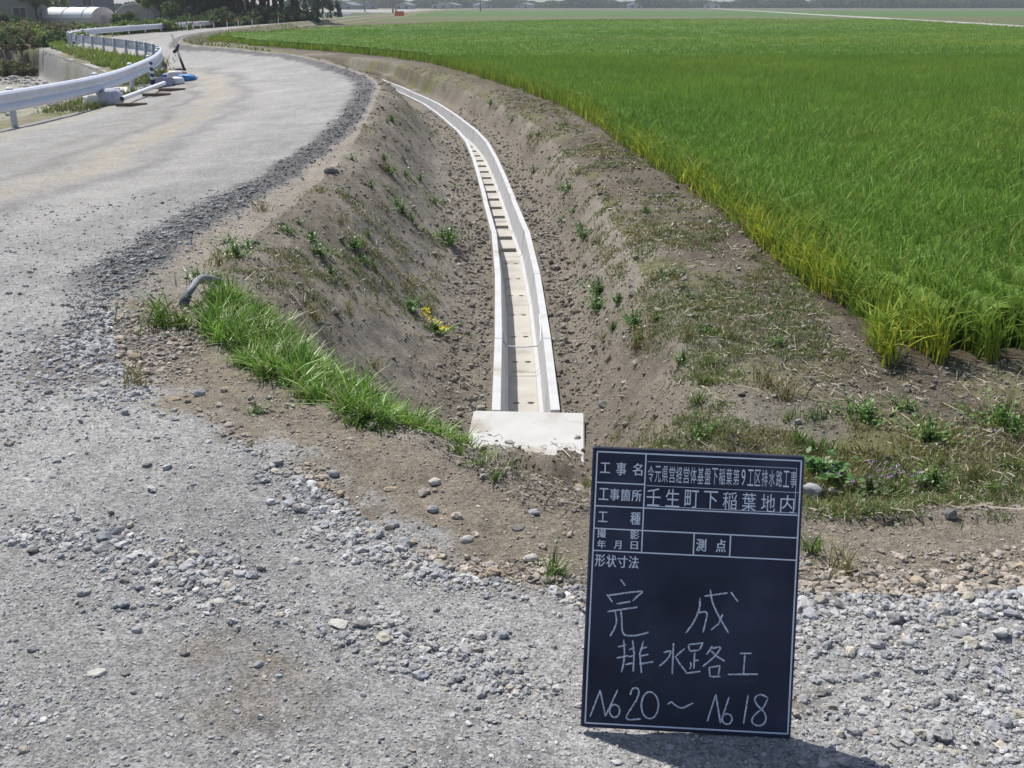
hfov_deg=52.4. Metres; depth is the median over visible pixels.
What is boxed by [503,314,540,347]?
joint
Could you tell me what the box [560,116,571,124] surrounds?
weed plant
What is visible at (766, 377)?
weed plant
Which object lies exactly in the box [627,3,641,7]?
house
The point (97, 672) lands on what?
loose stone
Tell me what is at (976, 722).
gravel
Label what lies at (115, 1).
sky
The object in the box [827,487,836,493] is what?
loose stone
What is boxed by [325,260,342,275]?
weed plant
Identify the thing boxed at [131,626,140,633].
loose stone
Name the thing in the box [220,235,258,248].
weed plant
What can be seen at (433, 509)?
loose stone
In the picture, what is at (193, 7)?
cedar tree
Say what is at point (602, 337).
weed plant
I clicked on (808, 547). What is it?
weed plant
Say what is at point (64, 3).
leafy tree
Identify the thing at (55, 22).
shrub
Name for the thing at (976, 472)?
weed plant
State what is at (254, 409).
weed plant
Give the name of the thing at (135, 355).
loose stone
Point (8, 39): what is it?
shrub
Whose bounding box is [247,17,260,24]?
shrub
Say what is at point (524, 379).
drainage channel
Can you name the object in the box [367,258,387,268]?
weed plant
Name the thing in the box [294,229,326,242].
weed plant
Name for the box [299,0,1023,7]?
tree line
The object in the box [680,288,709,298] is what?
weed plant
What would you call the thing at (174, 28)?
shrub
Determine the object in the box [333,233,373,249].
weed plant
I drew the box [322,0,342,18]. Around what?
round tree
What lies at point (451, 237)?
weed plant
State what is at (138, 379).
weed plant
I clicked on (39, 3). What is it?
leafy tree
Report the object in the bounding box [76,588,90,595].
loose stone
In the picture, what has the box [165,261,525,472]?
bank grass
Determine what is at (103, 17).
door
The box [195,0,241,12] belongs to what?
cedar tree
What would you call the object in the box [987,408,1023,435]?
weed plant
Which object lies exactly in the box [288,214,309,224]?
weed plant
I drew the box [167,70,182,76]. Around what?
woven sack
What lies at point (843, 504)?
weeds
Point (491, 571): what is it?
loose stone
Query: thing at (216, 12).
shrub
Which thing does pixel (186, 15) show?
shrub
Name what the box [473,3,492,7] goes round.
house
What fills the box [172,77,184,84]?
white bag
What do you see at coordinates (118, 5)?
distant woods
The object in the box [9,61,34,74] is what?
shrub
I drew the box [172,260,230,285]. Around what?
weed plant
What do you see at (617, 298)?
weed plant
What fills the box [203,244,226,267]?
weed plant
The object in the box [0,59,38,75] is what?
shrub
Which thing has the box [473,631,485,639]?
loose stone
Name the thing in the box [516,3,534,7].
house
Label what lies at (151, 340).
dark spoil
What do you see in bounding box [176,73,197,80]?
blue tarpaulin
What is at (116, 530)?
loose stone
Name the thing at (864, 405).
weed plant
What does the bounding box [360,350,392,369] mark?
weed plant
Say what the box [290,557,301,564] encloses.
loose stone
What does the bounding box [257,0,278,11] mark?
pine tree
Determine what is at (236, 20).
shrub
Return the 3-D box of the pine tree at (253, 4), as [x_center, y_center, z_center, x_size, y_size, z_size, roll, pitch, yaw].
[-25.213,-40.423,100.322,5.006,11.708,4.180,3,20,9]
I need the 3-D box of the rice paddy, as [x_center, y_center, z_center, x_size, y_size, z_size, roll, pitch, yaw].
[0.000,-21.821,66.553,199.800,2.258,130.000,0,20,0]
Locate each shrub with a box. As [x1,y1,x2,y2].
[0,19,39,28]
[0,23,23,34]
[0,27,13,41]
[0,33,29,48]
[0,39,29,49]
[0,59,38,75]
[0,62,18,76]
[1,18,55,27]
[3,26,33,42]
[9,22,45,41]
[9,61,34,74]
[27,35,42,48]
[35,31,64,46]
[40,24,71,33]
[43,22,77,30]
[48,21,65,28]
[53,29,66,43]
[61,29,88,43]
[65,21,84,27]
[76,22,99,29]
[84,23,108,28]
[101,31,131,34]
[106,20,139,34]
[113,19,135,34]
[134,19,153,33]
[142,19,195,31]
[144,17,175,32]
[163,12,201,21]
[174,12,221,28]
[178,8,234,27]
[205,6,249,27]
[232,15,252,24]
[239,10,279,24]
[240,5,295,25]
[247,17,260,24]
[252,7,276,21]
[264,4,320,22]
[269,7,305,23]
[288,6,319,21]
[294,10,322,21]
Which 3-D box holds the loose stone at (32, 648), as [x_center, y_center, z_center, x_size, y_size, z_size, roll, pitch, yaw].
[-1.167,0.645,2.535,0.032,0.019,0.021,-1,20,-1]
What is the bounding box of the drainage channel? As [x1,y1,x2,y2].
[382,79,559,412]
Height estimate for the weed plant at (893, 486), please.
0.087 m
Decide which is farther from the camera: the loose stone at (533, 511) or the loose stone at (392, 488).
the loose stone at (392, 488)
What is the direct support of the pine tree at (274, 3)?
on the ground at (230, 117)
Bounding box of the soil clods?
[203,70,1023,520]
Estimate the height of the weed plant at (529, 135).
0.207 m
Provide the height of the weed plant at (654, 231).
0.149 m
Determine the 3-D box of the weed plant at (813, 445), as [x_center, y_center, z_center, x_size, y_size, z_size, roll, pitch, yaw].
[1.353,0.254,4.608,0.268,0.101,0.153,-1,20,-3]
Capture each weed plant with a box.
[115,282,192,334]
[120,357,152,388]
[135,302,208,333]
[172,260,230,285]
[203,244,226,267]
[204,230,236,242]
[205,237,269,260]
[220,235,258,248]
[241,394,287,415]
[245,191,280,212]
[270,218,307,234]
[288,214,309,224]
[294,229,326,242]
[297,291,326,323]
[310,237,356,257]
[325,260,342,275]
[333,212,350,224]
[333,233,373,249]
[338,269,352,290]
[339,296,356,315]
[341,153,357,160]
[351,251,378,263]
[360,228,375,235]
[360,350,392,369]
[365,179,377,187]
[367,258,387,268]
[374,158,396,171]
[381,152,394,160]
[382,162,410,174]
[386,113,409,122]
[388,193,414,206]
[394,203,411,214]
[402,212,422,220]
[430,196,448,203]
[433,228,454,238]
[435,225,467,244]
[438,434,482,457]
[455,449,495,470]
[476,462,512,481]
[523,130,533,139]
[528,535,579,586]
[550,180,570,192]
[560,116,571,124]
[565,165,590,176]
[567,221,591,238]
[568,218,584,229]
[576,285,607,310]
[578,273,610,295]
[590,328,606,342]
[592,288,624,302]
[597,146,609,158]
[603,318,617,331]
[616,307,641,327]
[625,325,651,351]
[627,329,644,342]
[634,203,658,213]
[639,221,674,235]
[640,309,662,320]
[648,343,695,363]
[652,268,683,277]
[673,317,702,341]
[677,383,722,407]
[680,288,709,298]
[682,409,747,439]
[685,368,723,385]
[688,316,725,335]
[688,353,724,369]
[716,321,747,341]
[746,368,822,404]
[751,355,789,388]
[763,325,796,347]
[775,404,807,423]
[779,415,817,446]
[794,428,846,455]
[798,402,836,423]
[800,525,834,563]
[821,388,900,428]
[825,532,867,580]
[842,432,909,464]
[844,386,886,413]
[873,473,916,500]
[875,454,957,489]
[887,383,930,411]
[896,399,992,445]
[944,387,1023,427]
[947,449,1009,484]
[977,472,1008,496]
[983,449,1023,471]
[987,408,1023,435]
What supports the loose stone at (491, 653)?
on the ground at (230, 117)
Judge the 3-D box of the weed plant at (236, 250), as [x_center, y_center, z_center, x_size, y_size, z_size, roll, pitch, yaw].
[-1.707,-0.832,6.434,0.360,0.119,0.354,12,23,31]
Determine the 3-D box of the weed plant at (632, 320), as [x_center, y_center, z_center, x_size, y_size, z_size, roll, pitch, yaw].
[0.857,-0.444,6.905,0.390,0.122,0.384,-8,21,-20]
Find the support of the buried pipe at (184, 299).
on the ground at (230, 117)
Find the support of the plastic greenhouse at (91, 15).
on the ground at (230, 117)
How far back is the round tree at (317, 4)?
140.75 m
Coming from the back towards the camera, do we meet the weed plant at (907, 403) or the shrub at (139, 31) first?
the shrub at (139, 31)
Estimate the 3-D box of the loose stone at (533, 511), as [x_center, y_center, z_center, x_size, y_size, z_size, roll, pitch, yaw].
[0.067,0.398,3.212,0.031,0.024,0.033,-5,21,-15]
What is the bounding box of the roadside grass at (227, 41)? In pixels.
[183,22,324,51]
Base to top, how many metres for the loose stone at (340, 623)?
0.015 m
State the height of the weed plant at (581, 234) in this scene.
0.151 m
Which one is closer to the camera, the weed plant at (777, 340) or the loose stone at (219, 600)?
the loose stone at (219, 600)
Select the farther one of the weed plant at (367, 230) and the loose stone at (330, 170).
the loose stone at (330, 170)
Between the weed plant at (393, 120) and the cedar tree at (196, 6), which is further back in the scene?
the cedar tree at (196, 6)
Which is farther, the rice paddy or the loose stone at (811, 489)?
the rice paddy
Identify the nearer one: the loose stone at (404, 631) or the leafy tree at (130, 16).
the loose stone at (404, 631)
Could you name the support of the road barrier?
on the ground at (230, 117)
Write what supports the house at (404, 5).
on the ground at (230, 117)
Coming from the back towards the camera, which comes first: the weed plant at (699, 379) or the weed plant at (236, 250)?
the weed plant at (236, 250)
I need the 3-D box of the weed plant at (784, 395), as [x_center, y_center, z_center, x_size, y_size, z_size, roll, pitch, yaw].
[1.368,-0.008,5.220,0.400,0.181,0.208,6,21,16]
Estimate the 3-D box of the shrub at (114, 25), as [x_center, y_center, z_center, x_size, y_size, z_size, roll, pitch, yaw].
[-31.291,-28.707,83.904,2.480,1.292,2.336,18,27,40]
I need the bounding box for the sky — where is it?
[52,0,809,4]
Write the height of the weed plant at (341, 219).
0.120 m
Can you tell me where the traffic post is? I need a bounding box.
[149,62,154,84]
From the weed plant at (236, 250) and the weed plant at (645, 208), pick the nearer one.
the weed plant at (236, 250)
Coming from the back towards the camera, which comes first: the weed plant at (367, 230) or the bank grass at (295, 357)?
the weed plant at (367, 230)
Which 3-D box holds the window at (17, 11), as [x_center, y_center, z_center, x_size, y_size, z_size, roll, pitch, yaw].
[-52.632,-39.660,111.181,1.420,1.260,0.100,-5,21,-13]
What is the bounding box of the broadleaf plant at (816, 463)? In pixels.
[801,446,863,484]
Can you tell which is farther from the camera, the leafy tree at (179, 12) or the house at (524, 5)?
the house at (524, 5)
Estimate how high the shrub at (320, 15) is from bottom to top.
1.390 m
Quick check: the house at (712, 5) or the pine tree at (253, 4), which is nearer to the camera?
the pine tree at (253, 4)
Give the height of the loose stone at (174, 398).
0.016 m
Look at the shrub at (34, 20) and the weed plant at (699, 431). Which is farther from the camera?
the shrub at (34, 20)
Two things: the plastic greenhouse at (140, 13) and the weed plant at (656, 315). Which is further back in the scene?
the plastic greenhouse at (140, 13)
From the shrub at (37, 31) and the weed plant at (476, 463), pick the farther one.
the shrub at (37, 31)
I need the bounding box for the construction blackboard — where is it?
[580,446,804,737]
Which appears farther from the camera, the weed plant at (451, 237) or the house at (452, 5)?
the house at (452, 5)
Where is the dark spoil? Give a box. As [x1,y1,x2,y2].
[63,65,378,356]
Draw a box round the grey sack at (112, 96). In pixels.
[98,88,123,105]
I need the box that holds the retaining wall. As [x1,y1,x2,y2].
[45,52,107,71]
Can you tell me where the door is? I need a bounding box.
[100,15,107,25]
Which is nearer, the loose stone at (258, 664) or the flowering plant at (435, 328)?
the loose stone at (258, 664)
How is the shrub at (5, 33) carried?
on the ground at (230, 117)
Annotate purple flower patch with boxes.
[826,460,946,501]
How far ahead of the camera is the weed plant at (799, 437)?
4.68 m
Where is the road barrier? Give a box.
[395,11,403,15]
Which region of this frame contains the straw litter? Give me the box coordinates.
[202,99,1023,524]
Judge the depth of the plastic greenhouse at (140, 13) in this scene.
110.28 m
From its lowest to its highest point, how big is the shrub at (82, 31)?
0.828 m
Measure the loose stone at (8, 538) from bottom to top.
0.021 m
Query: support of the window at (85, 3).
in the long shed at (109, 4)
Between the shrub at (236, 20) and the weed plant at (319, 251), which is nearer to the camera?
the weed plant at (319, 251)
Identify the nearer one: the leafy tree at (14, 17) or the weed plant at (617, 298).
the weed plant at (617, 298)
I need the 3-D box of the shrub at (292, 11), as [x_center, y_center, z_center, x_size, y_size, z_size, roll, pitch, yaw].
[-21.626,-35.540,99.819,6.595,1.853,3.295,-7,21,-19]
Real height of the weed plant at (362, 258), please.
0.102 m
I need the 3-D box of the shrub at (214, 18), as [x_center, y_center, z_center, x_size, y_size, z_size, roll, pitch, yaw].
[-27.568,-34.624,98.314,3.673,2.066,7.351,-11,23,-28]
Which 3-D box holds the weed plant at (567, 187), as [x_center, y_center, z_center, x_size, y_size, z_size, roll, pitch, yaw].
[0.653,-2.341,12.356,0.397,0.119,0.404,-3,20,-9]
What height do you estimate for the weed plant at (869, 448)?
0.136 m
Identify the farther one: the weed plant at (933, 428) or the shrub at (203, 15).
the shrub at (203, 15)
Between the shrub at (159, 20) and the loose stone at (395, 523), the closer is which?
the loose stone at (395, 523)
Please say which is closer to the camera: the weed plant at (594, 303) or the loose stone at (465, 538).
the loose stone at (465, 538)
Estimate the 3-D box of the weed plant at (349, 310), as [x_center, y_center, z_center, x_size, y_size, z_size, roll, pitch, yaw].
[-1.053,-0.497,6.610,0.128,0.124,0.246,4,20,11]
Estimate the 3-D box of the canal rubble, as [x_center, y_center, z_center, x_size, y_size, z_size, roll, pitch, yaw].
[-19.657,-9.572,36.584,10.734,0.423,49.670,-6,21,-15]
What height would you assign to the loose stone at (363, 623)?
0.017 m
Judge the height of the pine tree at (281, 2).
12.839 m
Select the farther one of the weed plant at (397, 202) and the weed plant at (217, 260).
the weed plant at (397, 202)
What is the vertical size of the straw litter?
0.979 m
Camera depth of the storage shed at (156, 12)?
130.13 m
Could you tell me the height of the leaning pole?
1.103 m
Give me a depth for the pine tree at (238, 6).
103.38 m
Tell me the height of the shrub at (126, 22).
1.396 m
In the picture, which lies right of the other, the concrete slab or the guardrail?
the concrete slab
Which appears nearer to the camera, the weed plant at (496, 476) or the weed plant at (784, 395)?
the weed plant at (496, 476)
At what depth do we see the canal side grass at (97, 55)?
43.50 m
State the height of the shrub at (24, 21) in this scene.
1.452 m
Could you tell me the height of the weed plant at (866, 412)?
0.133 m
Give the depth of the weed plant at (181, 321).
5.03 m
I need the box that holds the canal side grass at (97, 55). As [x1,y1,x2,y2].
[48,40,143,69]
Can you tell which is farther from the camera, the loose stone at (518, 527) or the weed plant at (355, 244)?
the weed plant at (355, 244)
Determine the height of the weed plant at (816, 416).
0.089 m
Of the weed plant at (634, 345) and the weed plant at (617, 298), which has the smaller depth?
the weed plant at (634, 345)
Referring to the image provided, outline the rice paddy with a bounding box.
[206,18,1023,367]
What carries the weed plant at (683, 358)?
on the ground at (230, 117)
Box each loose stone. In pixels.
[5,536,13,541]
[27,644,39,651]
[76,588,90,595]
[87,668,106,676]
[108,526,123,533]
[116,597,130,607]
[120,670,130,675]
[128,353,141,359]
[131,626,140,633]
[166,396,180,400]
[179,650,189,655]
[193,389,205,396]
[210,598,224,603]
[253,660,263,667]
[257,567,265,571]
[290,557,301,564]
[324,167,336,174]
[328,470,338,476]
[328,619,347,628]
[348,620,370,627]
[383,486,398,490]
[386,520,398,527]
[398,628,408,635]
[426,506,438,512]
[428,477,440,485]
[460,535,473,542]
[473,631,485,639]
[485,567,500,576]
[486,651,496,655]
[497,631,508,638]
[511,524,524,530]
[523,553,537,561]
[528,509,538,515]
[803,483,822,497]
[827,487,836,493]
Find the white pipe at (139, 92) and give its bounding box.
[119,81,165,100]
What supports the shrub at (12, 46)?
on the ground at (230, 117)
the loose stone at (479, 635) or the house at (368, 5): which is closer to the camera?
the loose stone at (479, 635)
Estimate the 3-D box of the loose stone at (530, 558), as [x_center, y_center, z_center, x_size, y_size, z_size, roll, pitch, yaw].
[0.053,0.493,2.948,0.045,0.026,0.035,-6,21,-17]
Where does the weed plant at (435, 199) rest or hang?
on the ground at (230, 117)
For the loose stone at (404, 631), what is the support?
on the ground at (230, 117)
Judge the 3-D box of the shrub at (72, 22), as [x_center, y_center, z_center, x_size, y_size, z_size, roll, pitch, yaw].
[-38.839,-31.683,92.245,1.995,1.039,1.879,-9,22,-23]
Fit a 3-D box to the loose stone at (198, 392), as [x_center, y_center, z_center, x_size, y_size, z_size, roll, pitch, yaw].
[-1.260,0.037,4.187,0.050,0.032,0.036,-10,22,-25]
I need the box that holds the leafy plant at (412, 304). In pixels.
[397,293,428,310]
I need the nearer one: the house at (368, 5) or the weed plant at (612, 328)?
the weed plant at (612, 328)
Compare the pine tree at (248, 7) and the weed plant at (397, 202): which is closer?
the weed plant at (397, 202)
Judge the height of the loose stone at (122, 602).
0.029 m
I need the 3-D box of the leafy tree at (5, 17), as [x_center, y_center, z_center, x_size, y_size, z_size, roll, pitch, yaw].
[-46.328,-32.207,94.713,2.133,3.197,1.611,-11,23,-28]
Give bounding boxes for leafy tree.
[0,12,13,26]
[10,14,27,21]
[18,0,53,21]
[50,0,68,6]
[107,13,125,24]
[123,10,140,23]
[140,0,174,17]
[160,0,178,19]
[169,0,190,15]
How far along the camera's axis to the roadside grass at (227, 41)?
51.56 m
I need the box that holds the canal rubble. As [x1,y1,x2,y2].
[0,75,74,118]
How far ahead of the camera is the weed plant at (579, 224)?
10.65 m
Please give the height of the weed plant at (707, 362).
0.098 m
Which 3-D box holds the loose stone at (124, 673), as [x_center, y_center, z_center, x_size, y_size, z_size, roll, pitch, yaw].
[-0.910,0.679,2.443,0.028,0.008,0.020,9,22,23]
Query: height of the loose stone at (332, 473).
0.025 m
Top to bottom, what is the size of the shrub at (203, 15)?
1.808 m
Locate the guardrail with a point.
(12, 100)
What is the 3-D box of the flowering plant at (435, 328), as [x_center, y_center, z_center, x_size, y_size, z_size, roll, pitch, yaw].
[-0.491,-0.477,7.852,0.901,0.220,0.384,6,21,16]
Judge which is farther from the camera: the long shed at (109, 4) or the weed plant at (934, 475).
the long shed at (109, 4)
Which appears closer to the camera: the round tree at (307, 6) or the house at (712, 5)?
the round tree at (307, 6)
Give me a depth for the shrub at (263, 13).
97.49 m
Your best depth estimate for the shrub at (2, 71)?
54.96 m
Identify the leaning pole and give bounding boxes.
[171,34,185,70]
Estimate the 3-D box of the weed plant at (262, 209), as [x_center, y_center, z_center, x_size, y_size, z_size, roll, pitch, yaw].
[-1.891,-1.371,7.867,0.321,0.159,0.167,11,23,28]
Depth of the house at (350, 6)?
400.84 m
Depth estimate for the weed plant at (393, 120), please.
15.19 m
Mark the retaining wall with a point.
(92, 67)
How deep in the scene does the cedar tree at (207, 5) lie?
103.65 m
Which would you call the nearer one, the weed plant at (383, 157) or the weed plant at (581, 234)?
the weed plant at (581, 234)
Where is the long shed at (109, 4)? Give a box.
[60,0,114,12]
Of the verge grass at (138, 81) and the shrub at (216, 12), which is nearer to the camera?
the verge grass at (138, 81)
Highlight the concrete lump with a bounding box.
[83,93,99,105]
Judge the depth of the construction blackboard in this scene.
2.24 m
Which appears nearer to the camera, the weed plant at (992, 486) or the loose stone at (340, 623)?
the loose stone at (340, 623)
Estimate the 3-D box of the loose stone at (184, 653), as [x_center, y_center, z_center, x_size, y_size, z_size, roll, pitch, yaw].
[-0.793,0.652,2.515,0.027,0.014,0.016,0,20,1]
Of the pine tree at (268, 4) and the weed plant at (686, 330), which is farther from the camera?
the pine tree at (268, 4)
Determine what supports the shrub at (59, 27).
on the ground at (230, 117)
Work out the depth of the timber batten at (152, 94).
23.72 m
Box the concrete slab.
[468,411,584,462]
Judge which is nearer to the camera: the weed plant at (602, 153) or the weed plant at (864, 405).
the weed plant at (864, 405)
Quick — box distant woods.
[52,0,299,11]
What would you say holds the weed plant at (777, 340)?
on the ground at (230, 117)
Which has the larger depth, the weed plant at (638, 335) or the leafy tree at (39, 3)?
the leafy tree at (39, 3)
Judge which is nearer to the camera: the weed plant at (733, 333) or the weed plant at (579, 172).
the weed plant at (733, 333)
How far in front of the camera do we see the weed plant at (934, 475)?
4.26 m
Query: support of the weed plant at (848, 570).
on the ground at (230, 117)
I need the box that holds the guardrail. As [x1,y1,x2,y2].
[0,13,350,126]
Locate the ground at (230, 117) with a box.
[0,5,1023,767]
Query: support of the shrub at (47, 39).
on the ground at (230, 117)
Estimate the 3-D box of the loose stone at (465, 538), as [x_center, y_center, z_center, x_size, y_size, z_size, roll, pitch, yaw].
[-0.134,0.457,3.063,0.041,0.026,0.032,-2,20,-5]
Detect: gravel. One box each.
[0,182,1023,767]
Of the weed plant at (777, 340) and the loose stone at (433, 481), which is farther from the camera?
the weed plant at (777, 340)
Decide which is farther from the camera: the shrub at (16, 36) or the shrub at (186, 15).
the shrub at (186, 15)
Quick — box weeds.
[203,56,1023,529]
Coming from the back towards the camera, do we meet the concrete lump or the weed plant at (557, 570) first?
the concrete lump
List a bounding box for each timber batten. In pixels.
[115,103,146,106]
[142,93,170,96]
[158,88,185,90]
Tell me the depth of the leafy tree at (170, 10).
102.90 m
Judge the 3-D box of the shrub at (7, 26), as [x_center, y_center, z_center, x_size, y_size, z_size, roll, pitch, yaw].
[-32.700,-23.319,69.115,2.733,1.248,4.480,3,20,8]
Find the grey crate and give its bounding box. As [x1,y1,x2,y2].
[154,77,172,86]
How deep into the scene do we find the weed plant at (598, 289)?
8.33 m
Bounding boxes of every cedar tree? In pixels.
[175,0,204,14]
[181,0,223,17]
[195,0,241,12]
[195,0,246,15]
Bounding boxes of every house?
[0,0,54,22]
[340,2,362,9]
[361,2,378,8]
[394,2,416,8]
[431,2,448,8]
[444,2,461,8]
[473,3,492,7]
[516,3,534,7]
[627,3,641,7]
[704,3,719,7]
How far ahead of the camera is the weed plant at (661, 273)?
7.54 m
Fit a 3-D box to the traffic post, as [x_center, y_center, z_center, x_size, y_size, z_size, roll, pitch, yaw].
[-9.220,-7.918,26.651,0.224,0.660,0.230,0,20,0]
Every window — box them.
[12,7,27,18]
[82,0,92,6]
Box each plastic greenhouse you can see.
[41,6,113,25]
[115,4,153,23]
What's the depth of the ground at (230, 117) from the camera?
4.32 m
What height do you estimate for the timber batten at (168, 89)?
0.070 m
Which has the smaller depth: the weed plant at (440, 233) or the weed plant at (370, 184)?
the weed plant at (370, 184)
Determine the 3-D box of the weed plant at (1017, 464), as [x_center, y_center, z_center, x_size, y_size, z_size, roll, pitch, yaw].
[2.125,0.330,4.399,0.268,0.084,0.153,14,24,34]
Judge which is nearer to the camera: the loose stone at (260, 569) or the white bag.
the loose stone at (260, 569)
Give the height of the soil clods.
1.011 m
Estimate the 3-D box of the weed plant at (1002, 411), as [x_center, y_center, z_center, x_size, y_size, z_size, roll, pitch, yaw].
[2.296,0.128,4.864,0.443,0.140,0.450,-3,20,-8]
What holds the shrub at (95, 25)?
on the ground at (230, 117)
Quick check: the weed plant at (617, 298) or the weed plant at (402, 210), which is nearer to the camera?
the weed plant at (617, 298)
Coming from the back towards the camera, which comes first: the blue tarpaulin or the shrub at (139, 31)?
the shrub at (139, 31)
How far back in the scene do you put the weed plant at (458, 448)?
3.69 m
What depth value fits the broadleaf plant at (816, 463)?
4.29 m
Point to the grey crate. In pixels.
(168, 81)
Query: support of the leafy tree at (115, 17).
on the ground at (230, 117)
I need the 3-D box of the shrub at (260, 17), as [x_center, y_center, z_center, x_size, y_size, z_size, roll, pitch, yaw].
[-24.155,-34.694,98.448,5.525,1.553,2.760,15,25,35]
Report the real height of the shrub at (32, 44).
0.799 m
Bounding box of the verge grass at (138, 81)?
[31,53,181,114]
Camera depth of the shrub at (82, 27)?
87.58 m
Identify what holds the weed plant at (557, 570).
on the ground at (230, 117)
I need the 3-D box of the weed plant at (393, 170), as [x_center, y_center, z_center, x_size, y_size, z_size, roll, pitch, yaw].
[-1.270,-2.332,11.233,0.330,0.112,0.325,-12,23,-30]
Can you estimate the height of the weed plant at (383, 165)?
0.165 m
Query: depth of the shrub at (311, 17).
102.76 m
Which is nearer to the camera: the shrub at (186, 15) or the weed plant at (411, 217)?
the weed plant at (411, 217)
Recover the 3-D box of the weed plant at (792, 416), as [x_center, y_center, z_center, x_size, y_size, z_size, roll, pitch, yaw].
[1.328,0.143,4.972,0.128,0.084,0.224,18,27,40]
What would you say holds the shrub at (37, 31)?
on the ground at (230, 117)
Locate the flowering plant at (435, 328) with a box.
[420,306,495,336]
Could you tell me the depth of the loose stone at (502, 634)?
2.61 m
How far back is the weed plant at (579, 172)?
12.47 m
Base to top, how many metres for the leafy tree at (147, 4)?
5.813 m
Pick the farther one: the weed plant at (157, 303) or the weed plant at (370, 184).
the weed plant at (370, 184)
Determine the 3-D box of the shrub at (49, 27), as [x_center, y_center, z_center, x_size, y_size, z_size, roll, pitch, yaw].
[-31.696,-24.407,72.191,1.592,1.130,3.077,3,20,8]
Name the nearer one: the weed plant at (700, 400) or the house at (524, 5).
the weed plant at (700, 400)
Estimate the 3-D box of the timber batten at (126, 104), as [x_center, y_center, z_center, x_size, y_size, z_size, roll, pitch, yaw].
[-7.875,-5.781,21.523,0.620,0.070,0.100,-3,20,-8]
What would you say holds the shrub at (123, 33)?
on the ground at (230, 117)
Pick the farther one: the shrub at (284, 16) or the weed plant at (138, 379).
the shrub at (284, 16)
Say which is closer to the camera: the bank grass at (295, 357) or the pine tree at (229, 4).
the bank grass at (295, 357)
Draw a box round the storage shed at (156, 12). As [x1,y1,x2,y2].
[150,2,197,20]
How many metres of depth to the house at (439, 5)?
510.42 m
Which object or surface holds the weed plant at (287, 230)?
on the ground at (230, 117)
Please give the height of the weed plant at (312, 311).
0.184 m
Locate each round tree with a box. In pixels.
[301,0,322,17]
[309,0,334,18]
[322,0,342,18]
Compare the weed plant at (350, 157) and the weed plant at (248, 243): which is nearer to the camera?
the weed plant at (248, 243)
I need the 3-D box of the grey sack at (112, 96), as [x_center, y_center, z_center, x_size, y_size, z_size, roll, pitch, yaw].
[-8.783,-6.281,22.780,0.505,0.368,0.436,0,20,0]
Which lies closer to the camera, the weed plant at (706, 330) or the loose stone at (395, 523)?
the loose stone at (395, 523)
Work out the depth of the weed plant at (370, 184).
10.04 m
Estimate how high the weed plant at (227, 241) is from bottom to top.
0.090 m
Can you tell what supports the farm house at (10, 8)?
on the ground at (230, 117)
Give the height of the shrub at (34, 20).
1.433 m
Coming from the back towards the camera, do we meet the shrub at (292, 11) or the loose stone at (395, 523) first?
the shrub at (292, 11)
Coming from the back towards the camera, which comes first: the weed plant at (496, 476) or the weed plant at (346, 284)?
the weed plant at (346, 284)
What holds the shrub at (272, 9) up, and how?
on the ground at (230, 117)
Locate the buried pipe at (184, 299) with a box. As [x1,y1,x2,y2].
[179,274,224,307]
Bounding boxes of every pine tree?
[224,0,241,15]
[226,0,235,10]
[244,0,255,9]
[245,0,250,12]
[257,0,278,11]
[261,0,266,10]
[272,0,277,7]
[278,0,283,7]
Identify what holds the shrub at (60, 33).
on the ground at (230, 117)
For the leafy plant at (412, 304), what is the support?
on the ground at (230, 117)

